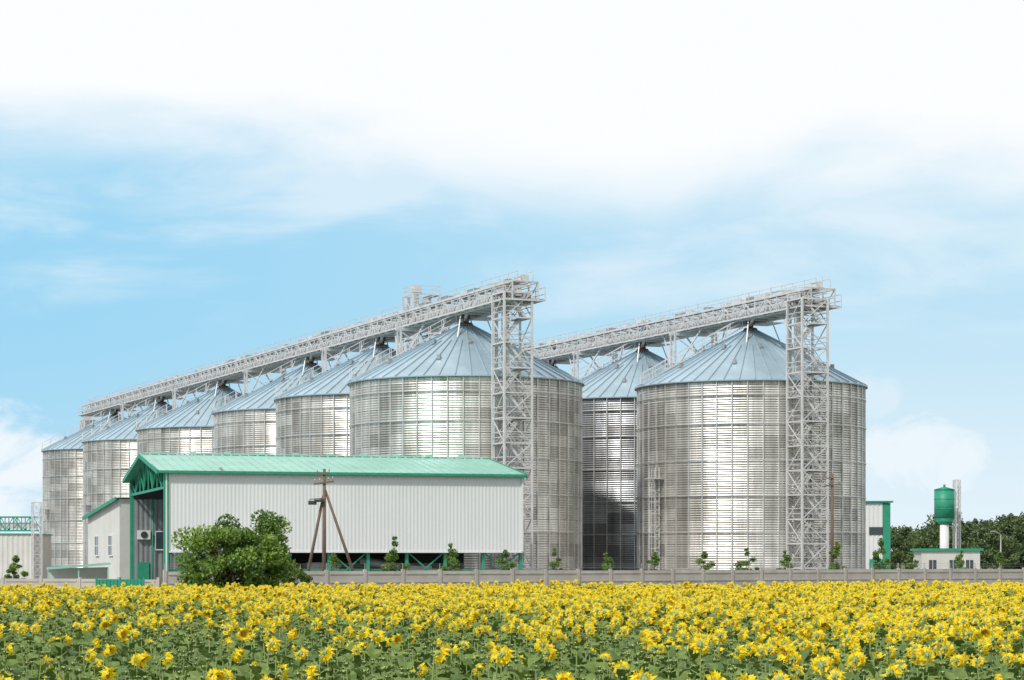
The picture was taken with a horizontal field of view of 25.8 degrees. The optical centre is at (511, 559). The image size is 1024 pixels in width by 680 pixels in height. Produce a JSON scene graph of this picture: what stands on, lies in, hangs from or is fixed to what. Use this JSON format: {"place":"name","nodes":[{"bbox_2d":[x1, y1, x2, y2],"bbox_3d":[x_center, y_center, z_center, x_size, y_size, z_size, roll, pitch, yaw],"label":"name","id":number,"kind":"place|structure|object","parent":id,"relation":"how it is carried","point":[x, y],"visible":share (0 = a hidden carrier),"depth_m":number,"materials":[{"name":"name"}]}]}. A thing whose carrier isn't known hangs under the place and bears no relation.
{"place":"outdoors","nodes":[
{"label":"outdoors","id":0,"kind":"place"},
{"bbox_2d":[0,516,52,578],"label":"storage hall","id":1,"kind":"structure","parent":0,"point":[13,544],"depth_m":270.00,"materials":[{"name":"green paint"}]},
{"bbox_2d":[82,497,129,578],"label":"annex building","id":2,"kind":"structure","parent":0,"point":[108,531],"depth_m":200.26,"materials":[{"name":"white paint"}]},
{"bbox_2d":[95,577,144,589],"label":"metal gate","id":3,"kind":"structure","parent":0,"point":[109,583],"depth_m":156.99,"materials":[{"name":"green metal"}]},
{"bbox_2d":[77,270,545,422],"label":"conveyor gallery","id":4,"kind":"object","parent":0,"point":[471,309],"visible":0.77,"depth_m":247.70,"materials":[{"name":"grey metal"}]},
{"bbox_2d":[122,451,527,583],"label":"warehouse","id":5,"kind":"structure","parent":0,"point":[426,509],"depth_m":180.84,"materials":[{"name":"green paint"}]},
{"bbox_2d":[440,542,463,570],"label":"young tree","id":6,"kind":"object","parent":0,"point":[452,560],"visible":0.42,"depth_m":173.72,"materials":[{"name":"green plant"}]},
{"bbox_2d":[495,549,515,569],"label":"young tree","id":7,"kind":"object","parent":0,"point":[505,562],"visible":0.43,"depth_m":173.18,"materials":[{"name":"green plant"}]},
{"bbox_2d":[0,579,1023,679],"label":"sunflower field","id":8,"kind":"structure","parent":0,"point":[824,630],"depth_m":46.42,"materials":[{"name":"yellow plant"}]},
{"bbox_2d":[0,0,1023,550],"label":"sky","id":9,"kind":"structure","parent":0,"point":[185,184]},
{"bbox_2d":[866,501,892,568],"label":"machinery hall","id":10,"kind":"structure","parent":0,"point":[877,520],"depth_m":261.96,"materials":[{"name":"green paint"}]},
{"bbox_2d":[895,564,994,568],"bbox_3d":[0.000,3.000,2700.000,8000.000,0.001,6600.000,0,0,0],"label":"ground","id":11,"kind":"structure","parent":0,"point":[902,566],"depth_m":896.07,"materials":[{"name":"soil"}]},
{"bbox_2d":[0,577,160,588],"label":"concrete fence","id":12,"kind":"object","parent":11,"relation":"on","point":[79,582],"visible":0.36,"depth_m":161.19,"materials":[{"name":"concrete"}]},
{"bbox_2d":[170,508,300,588],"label":"broadleaf tree","id":13,"kind":"object","parent":11,"relation":"on","point":[256,558],"visible":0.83,"depth_m":129.63,"materials":[{"name":"green plant"}]},
{"bbox_2d":[288,568,318,586],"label":"shrub","id":14,"kind":"object","parent":11,"relation":"on","point":[301,576],"visible":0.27,"depth_m":132.67,"materials":[{"name":"green plant"}]},
{"bbox_2d":[307,469,353,570],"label":"utility pole","id":15,"kind":"object","parent":11,"relation":"on","point":[322,500],"visible":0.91,"depth_m":167.93,"materials":[{"name":"brown wood"}]},
{"bbox_2d":[163,563,1023,589],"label":"concrete fence","id":16,"kind":"object","parent":11,"relation":"on","point":[439,576],"visible":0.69,"depth_m":180.37,"materials":[{"name":"grey concrete"}]},
{"bbox_2d":[890,508,1023,568],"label":"distant trees","id":17,"kind":"object","parent":11,"relation":"on","point":[904,541],"visible":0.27,"depth_m":404.90,"materials":[{"name":"green plant"}]},
{"bbox_2d":[934,484,956,547],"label":"water tower","id":18,"kind":"structure","parent":0,"point":[945,506],"depth_m":299.19,"materials":[{"name":"green metal"}]},
{"bbox_2d":[910,548,982,568],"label":"pump house","id":19,"kind":"structure","parent":0,"point":[937,558],"depth_m":285.00,"materials":[{"name":"white paint"}]},
{"label":"gravel yard","id":20,"kind":"structure","parent":0,"visible":0},
{"bbox_2d":[4,555,28,578],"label":"young tree","id":21,"kind":"object","parent":20,"relation":"on","point":[12,568],"visible":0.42,"depth_m":173.50,"materials":[{"name":"green plant"}]},
{"bbox_2d":[31,502,41,578],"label":"lattice mast","id":22,"kind":"object","parent":20,"relation":"on","point":[36,538],"visible":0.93,"depth_m":261.73,"materials":[{"name":"grey metal"}]},
{"bbox_2d":[46,562,110,578],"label":"green canopy","id":23,"kind":"object","parent":20,"relation":"on","point":[67,572],"visible":0.55,"depth_m":187.62,"materials":[{"name":"metal"}]},
{"bbox_2d":[38,409,125,567],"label":"grain silo","id":24,"kind":"object","parent":20,"relation":"on","point":[62,477],"visible":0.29,"depth_m":338.05,"materials":[{"name":"metal"}]},
{"bbox_2d":[80,416,96,429],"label":"elevator tower","id":25,"kind":"structure","parent":20,"relation":"on","point":[87,420],"depth_m":366.69,"materials":[{"name":"grey metal"}]},
{"bbox_2d":[81,397,171,567],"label":"grain silo","id":26,"kind":"object","parent":20,"relation":"on","point":[109,455],"visible":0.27,"depth_m":312.77,"materials":[{"name":"metal"}]},
{"bbox_2d":[135,380,243,454],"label":"grain silo","id":27,"kind":"object","parent":20,"relation":"on","point":[188,427],"visible":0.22,"depth_m":283.00,"materials":[{"name":"metal"}]},
{"bbox_2d":[212,357,327,455],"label":"grain silo","id":28,"kind":"object","parent":20,"relation":"on","point":[245,423],"visible":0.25,"depth_m":250.03,"materials":[{"name":"metal"}]},
{"bbox_2d":[329,552,340,570],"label":"young tree","id":29,"kind":"object","parent":20,"relation":"on","point":[333,558],"visible":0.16,"depth_m":171.93,"materials":[{"name":"green plant"}]},
{"bbox_2d":[274,336,399,456],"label":"grain silo","id":30,"kind":"object","parent":20,"relation":"on","point":[312,415],"visible":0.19,"depth_m":227.81,"materials":[{"name":"metal"}]},
{"bbox_2d":[381,535,410,570],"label":"young tree","id":31,"kind":"object","parent":20,"relation":"on","point":[390,566],"visible":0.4,"depth_m":174.50,"materials":[{"name":"green plant"}]},
{"bbox_2d":[402,285,441,353],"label":"elevator tower","id":32,"kind":"structure","parent":20,"relation":"on","point":[415,291],"depth_m":263.80,"materials":[{"name":"grey metal"}]},
{"bbox_2d":[347,314,583,570],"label":"grain silo","id":33,"kind":"object","parent":20,"relation":"on","point":[432,396],"visible":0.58,"depth_m":205.77,"materials":[{"name":"metal"}]},
{"bbox_2d":[491,280,532,569],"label":"stair tower","id":34,"kind":"structure","parent":20,"relation":"on","point":[504,342],"depth_m":201.72,"materials":[{"name":"grey metal"}]},
{"bbox_2d":[544,548,562,569],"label":"young tree","id":35,"kind":"object","parent":20,"relation":"on","point":[554,564],"visible":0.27,"depth_m":185.09,"materials":[{"name":"green plant"}]},
{"bbox_2d":[598,552,614,570],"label":"young tree","id":36,"kind":"object","parent":20,"relation":"on","point":[609,561],"visible":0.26,"depth_m":188.52,"materials":[{"name":"green plant"}]},
{"bbox_2d":[570,341,673,570],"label":"grain silo","id":37,"kind":"object","parent":20,"relation":"on","point":[609,461],"visible":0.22,"depth_m":230.54,"materials":[{"name":"metal"}]},
{"bbox_2d":[646,552,659,569],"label":"young tree","id":38,"kind":"object","parent":20,"relation":"on","point":[655,559],"visible":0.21,"depth_m":193.07,"materials":[{"name":"green plant"}]},
{"bbox_2d":[695,551,715,569],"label":"young tree","id":39,"kind":"object","parent":20,"relation":"on","point":[704,555],"visible":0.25,"depth_m":194.84,"materials":[{"name":"green plant"}]},
{"bbox_2d":[733,548,758,569],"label":"young tree","id":40,"kind":"object","parent":20,"relation":"on","point":[744,562],"visible":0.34,"depth_m":197.14,"materials":[{"name":"green plant"}]},
{"bbox_2d":[634,320,867,569],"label":"grain silo","id":41,"kind":"object","parent":20,"relation":"on","point":[711,451],"visible":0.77,"depth_m":209.79,"materials":[{"name":"metal"}]},
{"bbox_2d":[776,550,793,569],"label":"young tree","id":42,"kind":"object","parent":20,"relation":"on","point":[786,557],"visible":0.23,"depth_m":200.46,"materials":[{"name":"green plant"}]},
{"bbox_2d":[786,287,828,569],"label":"stair tower","id":43,"kind":"structure","parent":20,"relation":"on","point":[799,349],"depth_m":206.52,"materials":[{"name":"grey metal"}]},
{"bbox_2d":[517,276,841,378],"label":"conveyor gallery","id":44,"kind":"object","parent":43,"relation":"on","point":[707,324],"visible":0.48,"depth_m":229.89,"materials":[{"name":"grey metal"}]},
{"bbox_2d":[824,474,840,562],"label":"utility pole","id":45,"kind":"object","parent":20,"relation":"on","point":[832,477],"visible":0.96,"depth_m":204.89,"materials":[{"name":"brown wood"}]},
{"bbox_2d":[828,541,846,569],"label":"young tree","id":46,"kind":"object","parent":20,"relation":"on","point":[836,553],"visible":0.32,"depth_m":202.92,"materials":[{"name":"green plant"}]},
{"bbox_2d":[872,538,890,569],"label":"young tree","id":47,"kind":"object","parent":20,"relation":"on","point":[876,557],"visible":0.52,"depth_m":207.14,"materials":[{"name":"green plant"}]},
{"bbox_2d":[906,552,918,568],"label":"young tree","id":48,"kind":"object","parent":20,"relation":"on","point":[912,566],"visible":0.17,"depth_m":209.25,"materials":[{"name":"green plant"}]},
{"bbox_2d":[953,480,960,547],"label":"lattice mast","id":49,"kind":"object","parent":20,"relation":"on","point":[958,507],"visible":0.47,"depth_m":303.83,"materials":[{"name":"grey metal"}]},
{"bbox_2d":[954,550,968,568],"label":"young tree","id":50,"kind":"object","parent":20,"relation":"on","point":[959,564],"visible":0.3,"depth_m":211.46,"materials":[{"name":"green plant"}]},
{"bbox_2d":[990,531,1001,567],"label":"street lamp","id":51,"kind":"object","parent":20,"relation":"on","point":[1000,544],"visible":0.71,"depth_m":264.94,"materials":[{"name":"grey metal"}]},
{"bbox_2d":[995,552,1009,568],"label":"young tree","id":52,"kind":"object","parent":20,"relation":"on","point":[999,558],"visible":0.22,"depth_m":214.71,"materials":[{"name":"green plant"}]}
]}

